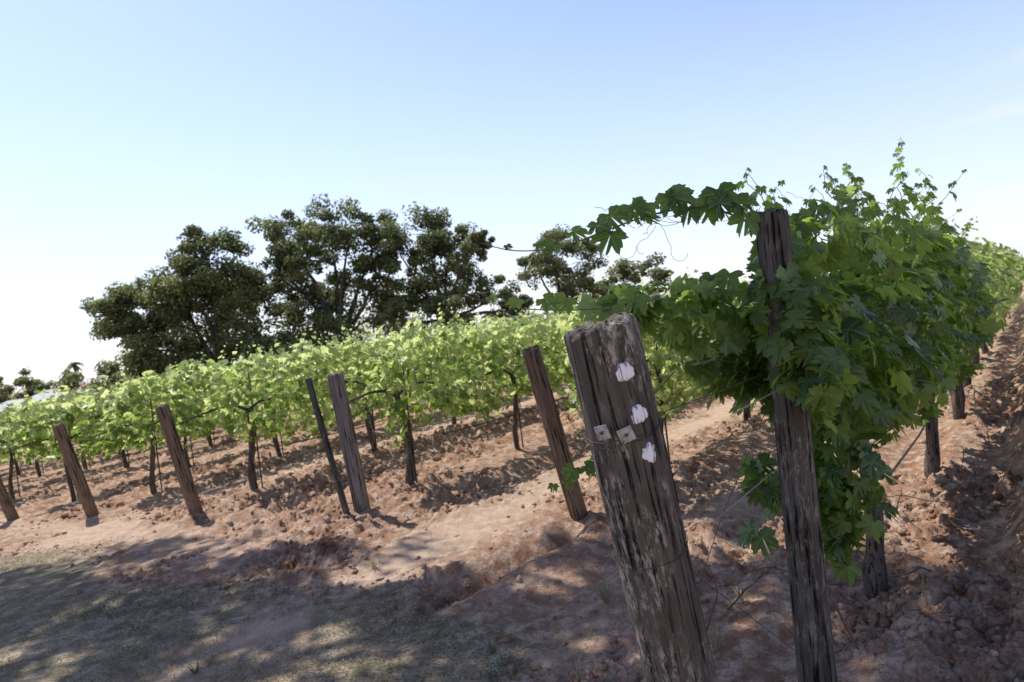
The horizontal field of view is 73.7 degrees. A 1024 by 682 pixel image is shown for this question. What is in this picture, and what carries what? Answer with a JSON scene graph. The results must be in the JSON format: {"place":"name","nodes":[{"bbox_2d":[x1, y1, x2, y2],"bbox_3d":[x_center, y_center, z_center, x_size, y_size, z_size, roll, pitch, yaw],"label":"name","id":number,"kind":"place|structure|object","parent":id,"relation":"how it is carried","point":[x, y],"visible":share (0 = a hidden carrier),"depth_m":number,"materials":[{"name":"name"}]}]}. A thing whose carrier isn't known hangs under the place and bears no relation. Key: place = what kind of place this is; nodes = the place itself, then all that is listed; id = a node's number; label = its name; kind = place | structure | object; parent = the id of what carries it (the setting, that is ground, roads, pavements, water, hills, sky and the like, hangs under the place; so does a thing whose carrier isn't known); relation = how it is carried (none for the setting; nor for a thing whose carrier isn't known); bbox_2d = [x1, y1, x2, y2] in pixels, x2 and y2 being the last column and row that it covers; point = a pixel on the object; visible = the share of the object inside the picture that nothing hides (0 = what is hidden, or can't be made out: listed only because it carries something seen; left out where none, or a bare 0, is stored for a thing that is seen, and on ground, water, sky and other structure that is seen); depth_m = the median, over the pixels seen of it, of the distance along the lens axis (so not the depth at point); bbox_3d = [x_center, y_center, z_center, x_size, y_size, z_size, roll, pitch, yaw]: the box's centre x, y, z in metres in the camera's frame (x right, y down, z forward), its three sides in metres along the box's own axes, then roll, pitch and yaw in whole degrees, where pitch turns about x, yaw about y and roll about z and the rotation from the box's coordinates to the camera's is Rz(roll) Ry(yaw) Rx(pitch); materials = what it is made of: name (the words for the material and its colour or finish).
{"place":"outdoors","nodes":[
{"label":"outdoors","id":0,"kind":"place"},
{"bbox_2d":[0,413,873,681],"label":"dry grass","id":1,"kind":"structure","parent":0,"point":[202,642],"depth_m":4.05,"materials":[{"name":"beige plant"}]},
{"bbox_2d":[0,281,1023,681],"bbox_3d":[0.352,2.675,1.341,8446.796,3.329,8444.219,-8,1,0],"label":"ground","id":2,"kind":"structure","parent":0,"point":[288,637],"depth_m":4.84,"materials":[{"name":"red soil"}]},
{"bbox_2d":[0,477,19,520],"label":"wooden post","id":3,"kind":"object","parent":2,"relation":"on","point":[8,509],"visible":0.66,"depth_m":10.03,"materials":[{"name":"brown wood"}]},
{"bbox_2d":[0,367,57,403],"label":"oak tree","id":4,"kind":"object","parent":2,"relation":"on","point":[31,384],"visible":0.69,"depth_m":113.16,"materials":[{"name":"green plant"}]},
{"bbox_2d":[58,369,71,381],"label":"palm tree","id":5,"kind":"object","parent":2,"relation":"on","point":[64,371],"visible":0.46,"depth_m":154.30,"materials":[{"name":"green plant"}]},
{"bbox_2d":[65,362,83,388],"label":"palm tree","id":6,"kind":"object","parent":2,"relation":"on","point":[76,368],"visible":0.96,"depth_m":149.69,"materials":[{"name":"green plant"}]},
{"bbox_2d":[52,422,98,517],"bbox_3d":[-5.609,1.772,8.829,0.149,1.505,0.147,-7,13,37],"label":"wooden post","id":7,"kind":"object","parent":2,"relation":"on","point":[80,483],"visible":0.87,"depth_m":8.76,"materials":[{"name":"brown wood"}]},
{"bbox_2d":[54,351,130,399],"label":"oak tree","id":8,"kind":"object","parent":2,"relation":"on","point":[72,378],"visible":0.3,"depth_m":67.74,"materials":[{"name":"green plant"}]},
{"bbox_2d":[154,403,203,514],"bbox_3d":[-3.651,1.401,7.546,0.146,1.476,0.145,-7,11,39],"label":"wooden post","id":9,"kind":"object","parent":2,"relation":"on","point":[178,458],"visible":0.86,"depth_m":7.48,"materials":[{"name":"brown wood"}]},
{"bbox_2d":[79,223,312,388],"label":"oak tree","id":10,"kind":"object","parent":2,"relation":"on","point":[168,301],"visible":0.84,"depth_m":47.96,"materials":[{"name":"green plant"}]},
{"bbox_2d":[0,326,488,476],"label":"grapevine row","id":11,"kind":"object","parent":2,"relation":"on","point":[38,470],"visible":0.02,"depth_m":16.26,"materials":[{"name":"green plant"}]},
{"bbox_2d":[0,321,514,474],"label":"grapevine row","id":12,"kind":"object","parent":2,"relation":"on","point":[18,469],"depth_m":17.93,"materials":[{"name":"green plant"}]},
{"bbox_2d":[0,317,559,498],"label":"grapevine row","id":13,"kind":"object","parent":2,"relation":"on","point":[10,445],"visible":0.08,"depth_m":12.39,"materials":[{"name":"green plant"}]},
{"bbox_2d":[0,315,569,470],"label":"grapevine row","id":14,"kind":"object","parent":2,"relation":"on","point":[84,463],"visible":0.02,"depth_m":14.39,"materials":[{"name":"green plant"}]},
{"bbox_2d":[0,316,576,501],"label":"grapevine row","id":15,"kind":"object","parent":2,"relation":"on","point":[34,439],"visible":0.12,"depth_m":10.88,"materials":[{"name":"green plant"}]},
{"bbox_2d":[77,315,551,494],"bbox_3d":[3.655,-0.231,20.968,1.464,2.129,30.569,-7,2,37],"label":"grapevine row","id":16,"kind":"object","parent":2,"relation":"on","point":[137,429],"visible":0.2,"depth_m":9.75,"materials":[{"name":"green plant"}]},
{"bbox_2d":[80,312,571,395],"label":"distant tree line","id":17,"kind":"object","parent":2,"relation":"on","point":[545,314],"visible":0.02,"depth_m":168.41,"materials":[{"name":"green plant"}]},
{"bbox_2d":[244,193,409,350],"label":"oak tree","id":18,"kind":"object","parent":2,"relation":"on","point":[323,301],"visible":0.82,"depth_m":49.40,"materials":[{"name":"green plant"}]},
{"bbox_2d":[305,377,349,514],"bbox_3d":[-1.717,1.095,6.456,0.064,1.559,0.064,-16,2,-9],"label":"wooden stake","id":19,"kind":"object","parent":2,"relation":"in","point":[327,447],"visible":0.91,"depth_m":6.43,"materials":[{"name":"brown wood"}]},
{"bbox_2d":[327,372,370,512],"bbox_3d":[-1.544,1.064,6.538,0.158,1.563,0.161,-7,6,37],"label":"wooden post","id":20,"kind":"object","parent":2,"relation":"on","point":[349,447],"visible":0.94,"depth_m":6.47,"materials":[{"name":"brown wood"}]},
{"bbox_2d":[178,304,576,489],"bbox_3d":[5.417,-0.528,19.661,1.476,2.039,30.424,-7,2,38],"label":"grapevine row","id":21,"kind":"object","parent":2,"relation":"on","point":[230,405],"visible":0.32,"depth_m":8.76,"materials":[{"name":"green plant"}]},
{"bbox_2d":[371,201,533,335],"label":"oak tree","id":22,"kind":"object","parent":2,"relation":"on","point":[434,240],"visible":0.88,"depth_m":49.43,"materials":[{"name":"green plant"}]},
{"bbox_2d":[160,553,749,680],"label":"straw tuft","id":23,"kind":"object","parent":2,"relation":"on","point":[606,596],"visible":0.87,"depth_m":3.62,"materials":[{"name":"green plant"}]},
{"bbox_2d":[331,289,696,486],"bbox_3d":[7.350,-0.741,18.397,1.426,2.014,30.009,-7,2,37],"label":"grapevine row","id":24,"kind":"object","parent":2,"relation":"on","point":[385,372],"visible":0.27,"depth_m":7.77,"materials":[{"name":"green plant"}]},
{"bbox_2d":[521,345,587,520],"bbox_3d":[0.366,0.817,5.444,0.150,1.642,0.150,-7,16,37],"label":"wooden post","id":25,"kind":"object","parent":2,"relation":"on","point":[547,409],"visible":0.85,"depth_m":5.35,"materials":[{"name":"brown wood"}]},
{"bbox_2d":[515,223,609,316],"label":"oak tree","id":26,"kind":"object","parent":2,"relation":"on","point":[557,268],"visible":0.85,"depth_m":63.56,"materials":[{"name":"green plant"}]},
{"bbox_2d":[592,251,673,298],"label":"oak tree","id":27,"kind":"object","parent":2,"relation":"on","point":[655,273],"visible":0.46,"depth_m":66.30,"materials":[{"name":"green plant"}]},
{"bbox_2d":[564,312,717,681],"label":"wooden post","id":28,"kind":"object","parent":2,"relation":"on","point":[618,407],"visible":1,"depth_m":1.84,"materials":[{"name":"brown wood"}]},
{"bbox_2d":[556,267,756,460],"bbox_3d":[9.334,-0.975,17.171,1.343,2.076,29.443,-7,2,38],"label":"grapevine row","id":29,"kind":"object","parent":2,"relation":"on","point":[661,358],"visible":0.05,"depth_m":6.30,"materials":[{"name":"green plant"}]},
{"bbox_2d":[460,138,1023,599],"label":"grapevine row","id":30,"kind":"object","parent":2,"relation":"on","point":[884,324],"visible":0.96,"depth_m":2.61,"materials":[{"name":"green plant"}]},
{"bbox_2d":[756,208,836,681],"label":"wooden post","id":31,"kind":"object","parent":2,"relation":"on","point":[811,618],"visible":0.77,"depth_m":2.35,"materials":[{"name":"brown wood"}]},
{"bbox_2d":[659,372,805,658],"bbox_3d":[0.702,0.678,2.192,0.787,1.082,0.050,-8,2,-38],"label":"trellis wire","id":32,"kind":"object","parent":31,"relation":"attached to","point":[728,500],"visible":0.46,"depth_m":2.21,"materials":[{"name":"grey metal"}]},
{"bbox_2d":[706,445,963,649],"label":"pruned canes","id":33,"kind":"object","parent":2,"relation":"on","point":[829,588],"visible":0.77,"depth_m":3.45,"materials":[{"name":"brown wood"}]},
{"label":"walls","id":34,"kind":"object","parent":2,"relation":"on","visible":0},
{"bbox_2d":[15,389,94,404],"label":"roof","id":35,"kind":"structure","parent":34,"relation":"on","point":[37,397],"depth_m":74.52,"materials":[{"name":"grey metal"}]},
{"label":"walls","id":36,"kind":"object","parent":2,"relation":"on","visible":0},
{"bbox_2d":[0,399,21,411],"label":"roof","id":37,"kind":"structure","parent":36,"relation":"on","point":[9,402],"depth_m":79.20,"materials":[{"name":"white metal"}]},
{"bbox_2d":[0,0,1023,392],"label":"sky","id":38,"kind":"structure","parent":0,"point":[125,125],"materials":[{"name":"blue"}]}
]}

